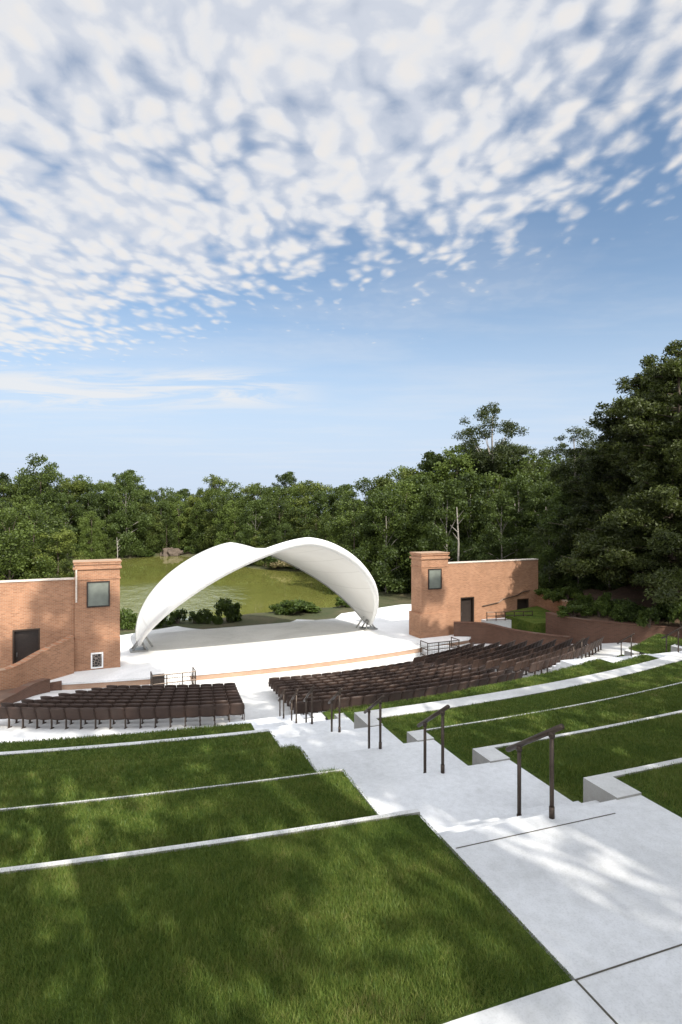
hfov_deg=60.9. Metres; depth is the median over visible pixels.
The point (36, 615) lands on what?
brick wall
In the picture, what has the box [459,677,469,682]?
auditorium seat
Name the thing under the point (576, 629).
brick wall
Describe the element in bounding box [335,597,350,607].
shrub
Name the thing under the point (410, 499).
broadleaf tree
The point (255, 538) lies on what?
broadleaf tree
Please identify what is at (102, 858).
retaining wall
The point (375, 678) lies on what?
auditorium seat
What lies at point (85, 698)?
auditorium seat
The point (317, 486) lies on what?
broadleaf tree
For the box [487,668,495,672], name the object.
auditorium seat
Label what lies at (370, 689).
auditorium seat
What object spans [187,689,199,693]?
auditorium seat
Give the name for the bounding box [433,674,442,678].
auditorium seat
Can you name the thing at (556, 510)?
broadleaf tree
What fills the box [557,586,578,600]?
shrub
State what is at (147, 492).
broadleaf tree
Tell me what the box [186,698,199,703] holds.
auditorium seat
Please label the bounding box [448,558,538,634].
brick wall
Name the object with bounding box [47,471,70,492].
broadleaf tree
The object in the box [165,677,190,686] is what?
steps
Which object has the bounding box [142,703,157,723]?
auditorium seat
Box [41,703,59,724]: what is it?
auditorium seat
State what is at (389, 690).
auditorium seat
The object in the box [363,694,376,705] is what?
auditorium seat
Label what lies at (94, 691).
auditorium seat
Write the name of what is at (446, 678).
auditorium seat
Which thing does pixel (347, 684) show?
auditorium seat
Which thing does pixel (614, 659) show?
landing
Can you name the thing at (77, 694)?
auditorium seat
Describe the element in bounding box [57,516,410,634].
ground
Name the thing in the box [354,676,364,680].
auditorium seat
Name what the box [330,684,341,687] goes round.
auditorium seat
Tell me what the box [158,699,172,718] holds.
auditorium seat
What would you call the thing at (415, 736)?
retaining wall
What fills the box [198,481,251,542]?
broadleaf tree
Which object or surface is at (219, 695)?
auditorium seat
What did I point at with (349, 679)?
auditorium seat
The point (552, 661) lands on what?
auditorium seat
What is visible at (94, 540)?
broadleaf tree
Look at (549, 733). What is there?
handrail
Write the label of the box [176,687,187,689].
auditorium seat
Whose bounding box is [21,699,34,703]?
auditorium seat
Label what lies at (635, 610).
shrub
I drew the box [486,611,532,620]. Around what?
railing
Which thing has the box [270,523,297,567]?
broadleaf tree
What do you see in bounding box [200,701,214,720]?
auditorium seat
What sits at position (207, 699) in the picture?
auditorium seat
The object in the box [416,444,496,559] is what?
broadleaf tree
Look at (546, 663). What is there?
auditorium seat
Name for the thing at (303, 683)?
auditorium seat
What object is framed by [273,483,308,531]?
broadleaf tree
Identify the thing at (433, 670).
auditorium seat
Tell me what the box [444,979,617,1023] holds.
path
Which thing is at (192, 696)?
auditorium seat
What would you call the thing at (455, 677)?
auditorium seat
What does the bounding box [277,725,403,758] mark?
landing
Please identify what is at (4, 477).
broadleaf tree
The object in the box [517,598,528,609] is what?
window
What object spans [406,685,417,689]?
auditorium seat
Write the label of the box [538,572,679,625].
hillside
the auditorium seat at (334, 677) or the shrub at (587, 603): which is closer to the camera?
the auditorium seat at (334, 677)
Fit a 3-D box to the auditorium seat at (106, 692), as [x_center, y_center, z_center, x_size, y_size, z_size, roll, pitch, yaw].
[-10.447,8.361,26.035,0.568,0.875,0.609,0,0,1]
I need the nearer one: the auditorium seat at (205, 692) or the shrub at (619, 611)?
the auditorium seat at (205, 692)
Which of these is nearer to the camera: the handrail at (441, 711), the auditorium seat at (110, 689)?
the handrail at (441, 711)
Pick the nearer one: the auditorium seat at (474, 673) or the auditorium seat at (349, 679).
the auditorium seat at (474, 673)
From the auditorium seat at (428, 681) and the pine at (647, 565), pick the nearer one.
the auditorium seat at (428, 681)
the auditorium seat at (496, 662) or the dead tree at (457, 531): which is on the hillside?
the dead tree at (457, 531)
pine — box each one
[444,439,495,488]
[451,402,528,492]
[495,443,538,484]
[500,446,551,484]
[523,456,630,578]
[532,354,681,586]
[538,426,596,487]
[541,405,665,579]
[555,339,681,605]
[571,413,681,590]
[572,432,631,488]
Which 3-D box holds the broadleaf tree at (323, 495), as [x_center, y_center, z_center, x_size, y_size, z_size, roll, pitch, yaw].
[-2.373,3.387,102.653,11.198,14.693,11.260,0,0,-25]
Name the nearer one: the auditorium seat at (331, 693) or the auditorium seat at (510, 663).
the auditorium seat at (331, 693)
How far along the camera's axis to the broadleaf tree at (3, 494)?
128.93 m
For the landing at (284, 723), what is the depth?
17.56 m
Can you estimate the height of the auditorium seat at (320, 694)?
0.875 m
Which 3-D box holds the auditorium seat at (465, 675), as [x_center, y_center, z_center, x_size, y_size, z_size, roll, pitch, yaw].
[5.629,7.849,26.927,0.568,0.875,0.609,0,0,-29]
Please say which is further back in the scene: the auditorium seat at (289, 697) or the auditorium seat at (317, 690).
the auditorium seat at (317, 690)
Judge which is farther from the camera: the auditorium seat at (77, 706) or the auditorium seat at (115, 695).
the auditorium seat at (115, 695)
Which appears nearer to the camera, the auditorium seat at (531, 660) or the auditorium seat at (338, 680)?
the auditorium seat at (338, 680)
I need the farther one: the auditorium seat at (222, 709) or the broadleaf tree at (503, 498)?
the broadleaf tree at (503, 498)
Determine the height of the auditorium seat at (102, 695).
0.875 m
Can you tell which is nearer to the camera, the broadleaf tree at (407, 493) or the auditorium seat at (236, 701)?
the auditorium seat at (236, 701)
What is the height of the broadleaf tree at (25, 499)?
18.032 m
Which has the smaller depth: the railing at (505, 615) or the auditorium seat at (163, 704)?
the auditorium seat at (163, 704)
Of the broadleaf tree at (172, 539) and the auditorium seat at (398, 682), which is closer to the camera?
the auditorium seat at (398, 682)
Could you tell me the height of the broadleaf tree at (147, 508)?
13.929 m
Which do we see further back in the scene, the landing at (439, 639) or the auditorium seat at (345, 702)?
the landing at (439, 639)
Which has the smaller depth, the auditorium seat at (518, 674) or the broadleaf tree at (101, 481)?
the auditorium seat at (518, 674)
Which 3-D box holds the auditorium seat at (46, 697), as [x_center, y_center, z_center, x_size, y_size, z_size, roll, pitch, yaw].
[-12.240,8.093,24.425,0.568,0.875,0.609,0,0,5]
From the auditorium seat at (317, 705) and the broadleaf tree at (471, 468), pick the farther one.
the broadleaf tree at (471, 468)
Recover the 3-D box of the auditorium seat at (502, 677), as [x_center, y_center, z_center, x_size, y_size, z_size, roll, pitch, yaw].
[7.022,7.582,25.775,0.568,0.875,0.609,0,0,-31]
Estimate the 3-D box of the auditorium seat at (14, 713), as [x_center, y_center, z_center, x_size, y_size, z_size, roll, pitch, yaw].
[-12.176,7.692,21.863,0.568,0.875,0.609,0,0,5]
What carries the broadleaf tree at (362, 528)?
on the ground at (389, 598)
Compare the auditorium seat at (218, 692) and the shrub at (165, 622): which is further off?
the shrub at (165, 622)
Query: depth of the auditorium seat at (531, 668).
28.20 m
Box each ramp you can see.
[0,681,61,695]
[481,617,510,627]
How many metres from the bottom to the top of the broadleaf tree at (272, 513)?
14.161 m
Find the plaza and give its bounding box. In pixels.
[0,619,636,742]
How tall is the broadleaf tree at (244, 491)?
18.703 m
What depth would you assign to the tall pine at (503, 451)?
78.31 m
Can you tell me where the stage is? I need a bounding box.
[50,612,469,689]
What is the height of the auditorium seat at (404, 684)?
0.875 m
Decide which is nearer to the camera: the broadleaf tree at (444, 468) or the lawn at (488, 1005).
the lawn at (488, 1005)
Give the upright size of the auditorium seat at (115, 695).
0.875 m
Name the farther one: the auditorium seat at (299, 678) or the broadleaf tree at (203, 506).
the broadleaf tree at (203, 506)
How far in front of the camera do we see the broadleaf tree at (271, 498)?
118.09 m
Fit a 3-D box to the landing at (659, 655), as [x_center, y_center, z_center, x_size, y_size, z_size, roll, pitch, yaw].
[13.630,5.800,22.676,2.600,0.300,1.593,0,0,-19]
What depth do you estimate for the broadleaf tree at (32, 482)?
126.35 m
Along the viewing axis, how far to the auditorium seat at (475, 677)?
25.82 m
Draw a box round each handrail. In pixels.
[278,689,285,718]
[289,689,298,722]
[303,685,314,723]
[328,688,342,732]
[364,695,384,748]
[417,705,449,773]
[483,590,529,605]
[506,724,564,818]
[570,638,584,658]
[617,633,634,655]
[661,627,681,652]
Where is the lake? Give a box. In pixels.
[3,556,338,620]
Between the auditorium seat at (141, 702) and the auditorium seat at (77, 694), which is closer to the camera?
the auditorium seat at (141, 702)
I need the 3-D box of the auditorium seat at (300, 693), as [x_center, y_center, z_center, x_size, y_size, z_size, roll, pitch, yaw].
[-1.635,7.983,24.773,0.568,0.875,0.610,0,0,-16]
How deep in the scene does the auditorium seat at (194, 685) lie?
27.61 m
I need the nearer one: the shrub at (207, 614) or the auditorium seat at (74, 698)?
the auditorium seat at (74, 698)
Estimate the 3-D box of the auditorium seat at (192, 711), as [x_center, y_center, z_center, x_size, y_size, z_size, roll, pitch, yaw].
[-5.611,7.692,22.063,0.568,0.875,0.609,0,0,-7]
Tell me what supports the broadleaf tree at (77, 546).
on the ground at (389, 598)
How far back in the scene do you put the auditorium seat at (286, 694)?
24.36 m
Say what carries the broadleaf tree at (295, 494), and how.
on the ground at (389, 598)
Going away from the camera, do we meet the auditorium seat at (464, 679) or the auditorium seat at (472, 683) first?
the auditorium seat at (472, 683)
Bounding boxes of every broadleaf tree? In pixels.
[0,472,16,501]
[0,474,39,506]
[0,481,19,508]
[0,484,10,523]
[0,497,23,518]
[0,497,39,579]
[0,503,72,579]
[0,506,60,579]
[3,453,66,552]
[4,494,48,545]
[16,472,62,492]
[16,483,36,514]
[27,528,89,578]
[32,492,71,557]
[37,482,50,551]
[38,526,53,556]
[42,478,90,539]
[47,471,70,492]
[48,492,83,554]
[52,558,74,577]
[60,526,80,560]
[64,474,101,537]
[67,481,106,538]
[70,492,108,551]
[73,510,107,558]
[78,483,123,534]
[86,493,128,549]
[90,480,112,518]
[98,523,123,558]
[101,469,154,557]
[104,481,128,516]
[109,498,145,553]
[112,482,144,543]
[121,474,156,503]
[128,502,166,552]
[132,514,162,555]
[133,495,160,532]
[143,501,175,545]
[149,492,181,539]
[152,486,180,509]
[155,514,179,553]
[157,493,190,549]
[164,500,191,549]
[170,488,192,541]
[178,493,212,545]
[183,500,205,553]
[188,487,227,550]
[193,487,204,504]
[193,488,220,526]
[198,474,232,539]
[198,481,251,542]
[198,500,228,550]
[212,499,253,546]
[212,527,230,545]
[214,492,249,544]
[228,483,266,539]
[231,499,278,564]
[233,484,277,546]
[247,486,297,546]
[250,528,272,566]
[257,487,291,527]
[258,499,304,565]
[270,471,299,524]
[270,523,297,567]
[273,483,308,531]
[285,480,324,536]
[285,504,318,539]
[286,480,333,538]
[296,490,339,537]
[315,484,359,542]
[317,510,335,540]
[320,498,384,593]
[324,496,365,546]
[332,477,375,548]
[348,492,391,541]
[349,486,390,567]
[351,490,416,592]
[359,480,424,592]
[363,511,407,577]
[371,472,399,489]
[379,545,410,592]
[383,474,451,569]
[389,465,409,482]
[395,492,438,567]
[398,465,432,481]
[398,506,439,562]
[405,478,482,564]
[408,482,454,594]
[412,450,466,539]
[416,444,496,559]
[437,472,513,560]
[450,471,523,560]
[457,448,500,531]
[472,491,528,560]
[473,456,544,555]
[484,473,548,559]
[484,479,545,557]
[500,453,565,526]
[512,480,561,569]
[519,468,571,530]
[523,516,571,590]
[528,490,582,570]
[532,504,584,590]
[538,470,581,523]
[552,448,587,469]
[553,529,606,590]
[564,474,594,512]
[565,510,610,587]
[573,570,627,590]
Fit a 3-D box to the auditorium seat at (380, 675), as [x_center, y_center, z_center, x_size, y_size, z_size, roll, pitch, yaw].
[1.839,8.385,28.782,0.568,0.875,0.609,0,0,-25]
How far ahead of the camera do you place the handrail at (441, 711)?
8.70 m
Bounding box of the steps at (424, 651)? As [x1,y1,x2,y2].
[422,645,451,655]
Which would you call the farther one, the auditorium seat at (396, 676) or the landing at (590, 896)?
the auditorium seat at (396, 676)
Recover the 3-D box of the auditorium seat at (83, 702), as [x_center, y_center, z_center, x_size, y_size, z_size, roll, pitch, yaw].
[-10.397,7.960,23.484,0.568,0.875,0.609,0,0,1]
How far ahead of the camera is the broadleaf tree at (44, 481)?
137.58 m
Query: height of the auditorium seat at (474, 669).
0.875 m
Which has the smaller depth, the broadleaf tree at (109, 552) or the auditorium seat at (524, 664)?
the auditorium seat at (524, 664)
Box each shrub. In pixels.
[120,607,136,629]
[138,549,154,556]
[155,615,173,627]
[168,608,187,623]
[183,546,194,553]
[188,611,200,622]
[197,608,215,623]
[210,615,222,624]
[213,597,242,622]
[265,556,280,567]
[265,562,286,568]
[268,603,292,614]
[274,559,293,567]
[280,599,321,613]
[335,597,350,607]
[375,582,383,591]
[534,588,557,597]
[542,592,566,602]
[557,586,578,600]
[557,603,591,617]
[565,592,595,605]
[574,599,594,614]
[587,601,610,616]
[596,591,611,610]
[605,598,629,614]
[609,599,637,621]
[623,601,637,621]
[624,604,653,621]
[635,606,659,627]
[636,606,660,619]
[649,607,668,619]
[653,596,671,609]
[657,603,678,620]
[667,598,681,629]
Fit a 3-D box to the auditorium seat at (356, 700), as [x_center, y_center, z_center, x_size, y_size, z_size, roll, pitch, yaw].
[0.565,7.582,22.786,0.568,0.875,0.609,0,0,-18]
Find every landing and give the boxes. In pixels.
[227,714,302,724]
[252,717,324,728]
[255,717,353,739]
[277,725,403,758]
[307,740,467,783]
[355,760,572,827]
[417,635,470,645]
[441,795,681,1023]
[560,657,596,667]
[602,654,645,662]
[648,651,681,657]
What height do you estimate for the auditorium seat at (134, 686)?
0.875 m
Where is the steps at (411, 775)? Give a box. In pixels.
[354,764,477,786]
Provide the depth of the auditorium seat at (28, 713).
21.64 m
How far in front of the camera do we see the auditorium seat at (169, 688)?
26.68 m
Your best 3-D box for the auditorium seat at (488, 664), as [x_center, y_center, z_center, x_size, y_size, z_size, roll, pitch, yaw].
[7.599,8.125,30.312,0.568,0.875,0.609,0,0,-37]
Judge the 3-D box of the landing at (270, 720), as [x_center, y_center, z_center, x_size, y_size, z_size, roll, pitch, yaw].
[-2.436,7.350,19.551,2.580,0.300,1.505,0,0,-19]
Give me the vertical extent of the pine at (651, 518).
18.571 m
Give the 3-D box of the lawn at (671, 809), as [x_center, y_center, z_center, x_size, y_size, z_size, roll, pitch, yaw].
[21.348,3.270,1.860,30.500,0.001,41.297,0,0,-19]
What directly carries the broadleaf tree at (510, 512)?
on the ground at (389, 598)
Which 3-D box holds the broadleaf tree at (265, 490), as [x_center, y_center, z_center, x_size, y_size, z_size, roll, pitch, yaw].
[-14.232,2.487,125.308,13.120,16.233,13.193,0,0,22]
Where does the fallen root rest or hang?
on the ground at (389, 598)
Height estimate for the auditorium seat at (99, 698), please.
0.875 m
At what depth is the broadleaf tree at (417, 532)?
75.28 m
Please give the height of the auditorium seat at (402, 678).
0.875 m
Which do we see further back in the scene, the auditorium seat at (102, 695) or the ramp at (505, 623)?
the ramp at (505, 623)
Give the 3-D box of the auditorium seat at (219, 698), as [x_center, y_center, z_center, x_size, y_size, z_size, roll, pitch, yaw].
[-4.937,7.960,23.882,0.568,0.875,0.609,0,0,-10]
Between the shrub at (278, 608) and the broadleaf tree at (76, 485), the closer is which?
the shrub at (278, 608)
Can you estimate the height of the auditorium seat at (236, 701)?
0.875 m
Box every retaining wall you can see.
[0,729,269,755]
[0,769,342,811]
[0,809,419,873]
[313,658,601,719]
[334,654,647,718]
[354,652,681,728]
[407,682,681,742]
[472,710,681,764]
[583,758,681,802]
[624,649,645,655]
[671,644,681,651]
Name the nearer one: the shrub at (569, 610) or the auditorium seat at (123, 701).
the auditorium seat at (123, 701)
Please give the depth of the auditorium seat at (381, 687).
24.74 m
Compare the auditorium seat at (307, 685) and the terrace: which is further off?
the terrace
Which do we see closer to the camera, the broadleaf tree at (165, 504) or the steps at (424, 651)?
the steps at (424, 651)
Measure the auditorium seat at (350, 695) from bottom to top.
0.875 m
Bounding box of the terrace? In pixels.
[336,604,410,617]
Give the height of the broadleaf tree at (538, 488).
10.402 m
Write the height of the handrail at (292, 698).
1.488 m
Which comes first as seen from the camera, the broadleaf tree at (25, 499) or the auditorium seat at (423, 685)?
the auditorium seat at (423, 685)
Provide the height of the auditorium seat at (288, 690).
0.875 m
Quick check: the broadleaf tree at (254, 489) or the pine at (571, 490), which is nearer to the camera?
the pine at (571, 490)
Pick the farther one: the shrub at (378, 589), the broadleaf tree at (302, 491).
the broadleaf tree at (302, 491)
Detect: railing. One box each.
[150,667,195,686]
[420,637,459,654]
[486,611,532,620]
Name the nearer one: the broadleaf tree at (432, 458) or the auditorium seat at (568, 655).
the auditorium seat at (568, 655)
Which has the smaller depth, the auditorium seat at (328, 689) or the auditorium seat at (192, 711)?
the auditorium seat at (192, 711)
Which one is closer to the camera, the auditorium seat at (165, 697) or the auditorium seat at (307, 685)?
the auditorium seat at (165, 697)
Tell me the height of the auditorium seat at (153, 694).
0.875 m
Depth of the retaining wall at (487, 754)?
9.43 m
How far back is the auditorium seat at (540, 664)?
28.50 m
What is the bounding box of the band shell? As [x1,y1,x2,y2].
[129,537,378,652]
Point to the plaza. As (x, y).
(259, 697)
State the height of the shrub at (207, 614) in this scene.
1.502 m
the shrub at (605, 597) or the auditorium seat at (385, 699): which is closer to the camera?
the auditorium seat at (385, 699)
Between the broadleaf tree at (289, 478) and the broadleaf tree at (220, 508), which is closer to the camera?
the broadleaf tree at (220, 508)
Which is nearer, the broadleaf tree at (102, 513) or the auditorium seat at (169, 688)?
the auditorium seat at (169, 688)
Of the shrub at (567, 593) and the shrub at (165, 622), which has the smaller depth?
the shrub at (567, 593)
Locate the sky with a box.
[0,0,681,511]
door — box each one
[12,628,39,663]
[461,597,473,621]
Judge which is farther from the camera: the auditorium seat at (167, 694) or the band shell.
the band shell
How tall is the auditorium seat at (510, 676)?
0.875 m
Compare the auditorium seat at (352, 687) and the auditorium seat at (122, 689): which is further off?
the auditorium seat at (122, 689)
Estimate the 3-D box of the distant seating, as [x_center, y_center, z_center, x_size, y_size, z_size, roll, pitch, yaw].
[8.031,8.326,32.434,13.466,2.080,8.436,0,0,-42]
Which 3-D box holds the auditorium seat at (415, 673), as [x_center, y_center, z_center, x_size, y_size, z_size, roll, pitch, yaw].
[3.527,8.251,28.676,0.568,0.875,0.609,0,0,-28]
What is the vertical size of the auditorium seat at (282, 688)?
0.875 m
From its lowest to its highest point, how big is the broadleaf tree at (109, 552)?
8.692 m
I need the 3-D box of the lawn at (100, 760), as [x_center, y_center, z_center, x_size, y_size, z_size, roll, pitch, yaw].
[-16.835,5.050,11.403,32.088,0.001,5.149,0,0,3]
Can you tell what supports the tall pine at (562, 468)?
on the hillside
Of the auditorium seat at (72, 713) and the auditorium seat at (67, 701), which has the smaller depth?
the auditorium seat at (72, 713)
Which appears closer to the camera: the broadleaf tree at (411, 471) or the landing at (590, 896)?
the landing at (590, 896)
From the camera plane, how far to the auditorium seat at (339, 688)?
24.98 m
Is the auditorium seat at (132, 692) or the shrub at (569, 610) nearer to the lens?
the auditorium seat at (132, 692)
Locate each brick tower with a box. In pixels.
[73,559,121,671]
[409,551,449,637]
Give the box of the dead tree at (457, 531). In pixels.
[451,507,462,561]
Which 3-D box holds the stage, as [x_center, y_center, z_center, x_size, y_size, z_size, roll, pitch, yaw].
[-5.058,9.500,40.858,31.363,0.800,13.010,0,0,-24]
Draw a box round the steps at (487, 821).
[431,800,599,838]
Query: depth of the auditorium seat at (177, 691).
25.89 m
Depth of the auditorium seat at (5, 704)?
22.53 m
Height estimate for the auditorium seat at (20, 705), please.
0.875 m
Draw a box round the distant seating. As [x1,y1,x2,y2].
[351,636,603,671]
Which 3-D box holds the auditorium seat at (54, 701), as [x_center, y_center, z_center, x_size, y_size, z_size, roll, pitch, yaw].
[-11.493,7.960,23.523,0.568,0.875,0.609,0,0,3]
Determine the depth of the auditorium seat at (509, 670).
26.98 m
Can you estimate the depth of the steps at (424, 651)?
39.49 m
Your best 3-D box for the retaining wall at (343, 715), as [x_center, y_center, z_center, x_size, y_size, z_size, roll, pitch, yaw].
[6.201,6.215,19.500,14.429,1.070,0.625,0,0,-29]
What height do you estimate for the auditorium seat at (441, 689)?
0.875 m
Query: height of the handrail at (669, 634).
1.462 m
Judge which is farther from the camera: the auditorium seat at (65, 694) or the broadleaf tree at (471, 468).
the broadleaf tree at (471, 468)
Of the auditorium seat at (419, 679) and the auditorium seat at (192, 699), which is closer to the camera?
the auditorium seat at (192, 699)
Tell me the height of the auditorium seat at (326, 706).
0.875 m
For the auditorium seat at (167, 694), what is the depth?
25.00 m
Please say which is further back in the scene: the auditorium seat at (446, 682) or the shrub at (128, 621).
the shrub at (128, 621)
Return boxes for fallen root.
[160,547,190,555]
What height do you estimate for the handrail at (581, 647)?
1.462 m
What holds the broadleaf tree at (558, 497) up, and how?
on the hillside
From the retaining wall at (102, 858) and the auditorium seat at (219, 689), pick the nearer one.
the retaining wall at (102, 858)
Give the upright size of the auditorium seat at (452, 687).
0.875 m
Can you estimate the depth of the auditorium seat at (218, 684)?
27.75 m
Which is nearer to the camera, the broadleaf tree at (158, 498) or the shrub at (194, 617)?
the shrub at (194, 617)
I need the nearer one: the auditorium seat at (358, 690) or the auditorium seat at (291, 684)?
the auditorium seat at (358, 690)
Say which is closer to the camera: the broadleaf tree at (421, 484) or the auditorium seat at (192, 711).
the auditorium seat at (192, 711)
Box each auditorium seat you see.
[0,702,19,723]
[0,707,11,727]
[6,707,25,728]
[14,703,32,723]
[20,707,39,728]
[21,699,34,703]
[27,703,45,723]
[34,699,47,703]
[35,707,53,728]
[40,696,52,699]
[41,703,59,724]
[47,700,60,703]
[49,708,68,729]
[53,696,65,699]
[55,704,73,724]
[58,693,70,696]
[61,700,74,703]
[64,708,82,729]
[66,696,78,700]
[69,704,87,724]
[71,693,83,696]
[74,700,87,704]
[75,690,86,693]
[79,697,91,700]
[79,708,97,728]
[83,693,95,696]
[84,704,101,724]
[87,690,99,693]
[88,700,101,703]
[91,687,102,690]
[92,697,104,700]
[94,707,112,728]
[96,693,108,699]
[98,704,115,724]
[99,690,111,694]
[102,700,115,705]
[103,688,114,690]
[105,697,118,700]
[106,685,117,687]
[109,693,121,697]
[109,707,126,728]
[112,690,123,695]
[112,703,129,723]
[115,688,126,693]
[116,700,129,703]
[118,685,129,687]
[119,696,131,701]
[121,693,134,696]
[124,690,136,695]
[124,707,141,728]
[127,688,138,691]
[127,703,143,723]
[129,685,140,687]
[130,700,144,719]
[132,696,145,701]
[135,693,146,698]
[137,690,148,695]
[139,707,156,727]
[141,685,152,687]
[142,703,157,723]
[144,699,157,702]
[146,696,158,700]
[148,693,160,695]
[149,690,161,694]
[151,687,162,690]
[155,706,171,727]
[156,702,172,722]
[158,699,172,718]
[159,696,172,700]
[161,693,173,697]
[162,690,174,694]
[163,687,174,691]
[170,706,185,726]
[171,702,186,721]
[172,699,186,717]
[173,695,185,700]
[174,692,186,695]
[175,690,186,693]
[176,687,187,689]
[185,701,199,706]
[185,705,200,725]
[186,695,199,700]
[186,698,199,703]
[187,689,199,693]
[187,692,199,697]
[189,684,199,686]
[200,686,211,688]
[200,689,212,693]
[200,691,212,694]
[200,694,213,699]
[200,697,213,716]
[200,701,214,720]
[200,704,215,724]
[212,683,223,685]
[212,686,224,690]
[213,688,224,691]
[213,691,225,694]
[213,694,226,698]
[214,697,227,715]
[214,700,228,719]
[215,704,229,721]
[225,687,237,692]
[226,690,238,695]
[227,693,239,698]
[228,696,241,715]
[229,699,242,718]
[230,703,244,720]
[268,677,278,686]
[270,679,281,688]
[273,681,284,691]
[275,684,286,693]
[277,686,289,696]
[280,689,292,699]
[284,692,294,702]
[286,695,299,705]
[288,683,298,688]
[289,698,303,714]
[291,685,301,691]
[293,677,303,680]
[293,701,308,713]
[294,688,305,691]
[297,690,308,697]
[299,682,310,686]
[302,684,313,687]
[307,697,317,712]
[308,700,322,712]
[313,689,321,693]
[314,683,325,686]
[314,692,326,696]
[318,686,329,690]
[318,695,330,703]
[322,688,334,691]
[322,699,336,710]
[326,682,336,685]
[327,691,337,697]
[329,676,339,679]
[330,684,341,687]
[333,678,343,682]
[335,687,346,690]
[336,697,349,709]
[341,690,351,696]
[342,683,353,686]
[344,677,353,680]
[345,693,357,697]
[347,686,358,689]
[349,696,363,706]
[352,688,363,694]
[353,682,364,685]
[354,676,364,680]
[357,691,369,697]
[359,678,369,681]
[359,684,369,688]
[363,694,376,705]
[364,687,375,691]
[365,680,375,683]
[370,677,380,680]
[370,683,381,686]
[370,690,382,694]
[375,673,384,676]
[376,679,386,682]
[376,686,387,689]
[376,693,388,703]
[381,681,392,685]
[382,688,394,693]
[386,678,396,681]
[388,684,398,688]
[388,691,401,701]
[391,674,400,677]
[392,680,403,683]
[394,687,405,691]
[396,676,406,680]
[399,683,409,686]
[400,690,413,700]
[403,679,413,682]
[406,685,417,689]
[407,675,416,678]
[410,671,419,674]
[410,681,420,685]
[413,677,423,681]
[413,688,425,697]
[416,673,425,677]
[417,684,428,688]
[421,679,431,683]
[424,675,433,679]
[424,686,436,696]
[426,672,435,675]
[428,668,436,672]
[428,682,439,686]
[431,678,441,682]
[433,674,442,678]
[435,670,444,674]
[436,685,447,694]
[439,680,449,685]
[441,676,451,680]
[443,672,452,676]
[447,683,458,692]
[449,679,459,683]
[451,675,460,679]
[452,671,460,675]
[453,667,461,671]
[458,681,469,690]
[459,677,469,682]
[460,673,469,677]
[461,669,469,673]
[468,679,478,688]
[469,667,477,672]
[469,671,478,676]
[469,675,479,680]
[477,666,485,670]
[478,670,486,674]
[478,678,488,686]
[479,660,493,669]
[479,673,487,678]
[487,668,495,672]
[487,672,496,677]
[487,676,498,685]
[491,658,499,670]
[492,661,507,670]
[496,670,505,675]
[497,674,507,682]
[505,668,513,673]
[505,672,515,682]
[506,659,513,668]
[507,661,522,671]
[512,657,520,671]
[514,670,523,680]
[520,660,528,674]
[522,662,537,674]
[527,658,534,672]
[529,660,544,672]
[534,656,540,671]
[540,654,546,669]
[542,658,550,673]
[548,657,555,666]
[554,655,561,664]
[565,651,571,659]
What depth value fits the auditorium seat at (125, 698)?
24.08 m
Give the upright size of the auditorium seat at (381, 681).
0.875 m
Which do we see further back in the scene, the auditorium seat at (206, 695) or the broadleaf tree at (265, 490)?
the broadleaf tree at (265, 490)
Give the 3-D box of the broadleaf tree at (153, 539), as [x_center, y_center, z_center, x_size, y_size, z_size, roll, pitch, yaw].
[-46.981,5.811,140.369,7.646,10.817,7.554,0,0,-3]
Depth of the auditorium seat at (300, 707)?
21.95 m
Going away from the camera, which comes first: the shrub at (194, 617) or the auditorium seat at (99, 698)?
the auditorium seat at (99, 698)
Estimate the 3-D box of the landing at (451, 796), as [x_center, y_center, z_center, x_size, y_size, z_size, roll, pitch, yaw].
[1.677,4.020,7.899,2.580,0.300,1.597,0,0,-19]
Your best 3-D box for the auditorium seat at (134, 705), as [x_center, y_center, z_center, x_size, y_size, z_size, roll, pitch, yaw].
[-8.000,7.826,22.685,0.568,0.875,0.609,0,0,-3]
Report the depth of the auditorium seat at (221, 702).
22.79 m
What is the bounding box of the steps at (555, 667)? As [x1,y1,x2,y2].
[548,663,562,671]
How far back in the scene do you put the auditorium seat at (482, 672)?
27.22 m
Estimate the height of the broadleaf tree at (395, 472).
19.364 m
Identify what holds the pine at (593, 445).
on the hillside
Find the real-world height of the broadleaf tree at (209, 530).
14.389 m
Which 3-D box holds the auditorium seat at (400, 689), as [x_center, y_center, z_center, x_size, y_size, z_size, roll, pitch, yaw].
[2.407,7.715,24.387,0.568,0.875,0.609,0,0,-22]
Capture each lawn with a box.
[0,723,254,751]
[0,732,278,776]
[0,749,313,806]
[0,772,376,867]
[0,815,571,1023]
[322,659,610,719]
[343,655,658,722]
[377,661,681,742]
[426,684,681,765]
[497,715,681,802]
[506,606,550,632]
[616,766,681,817]
[629,633,680,653]
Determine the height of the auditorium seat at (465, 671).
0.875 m
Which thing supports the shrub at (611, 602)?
on the hillside
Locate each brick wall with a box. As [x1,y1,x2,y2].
[0,577,74,667]
[0,635,73,689]
[0,678,50,706]
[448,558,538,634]
[454,621,570,645]
[537,594,567,612]
[545,612,681,643]

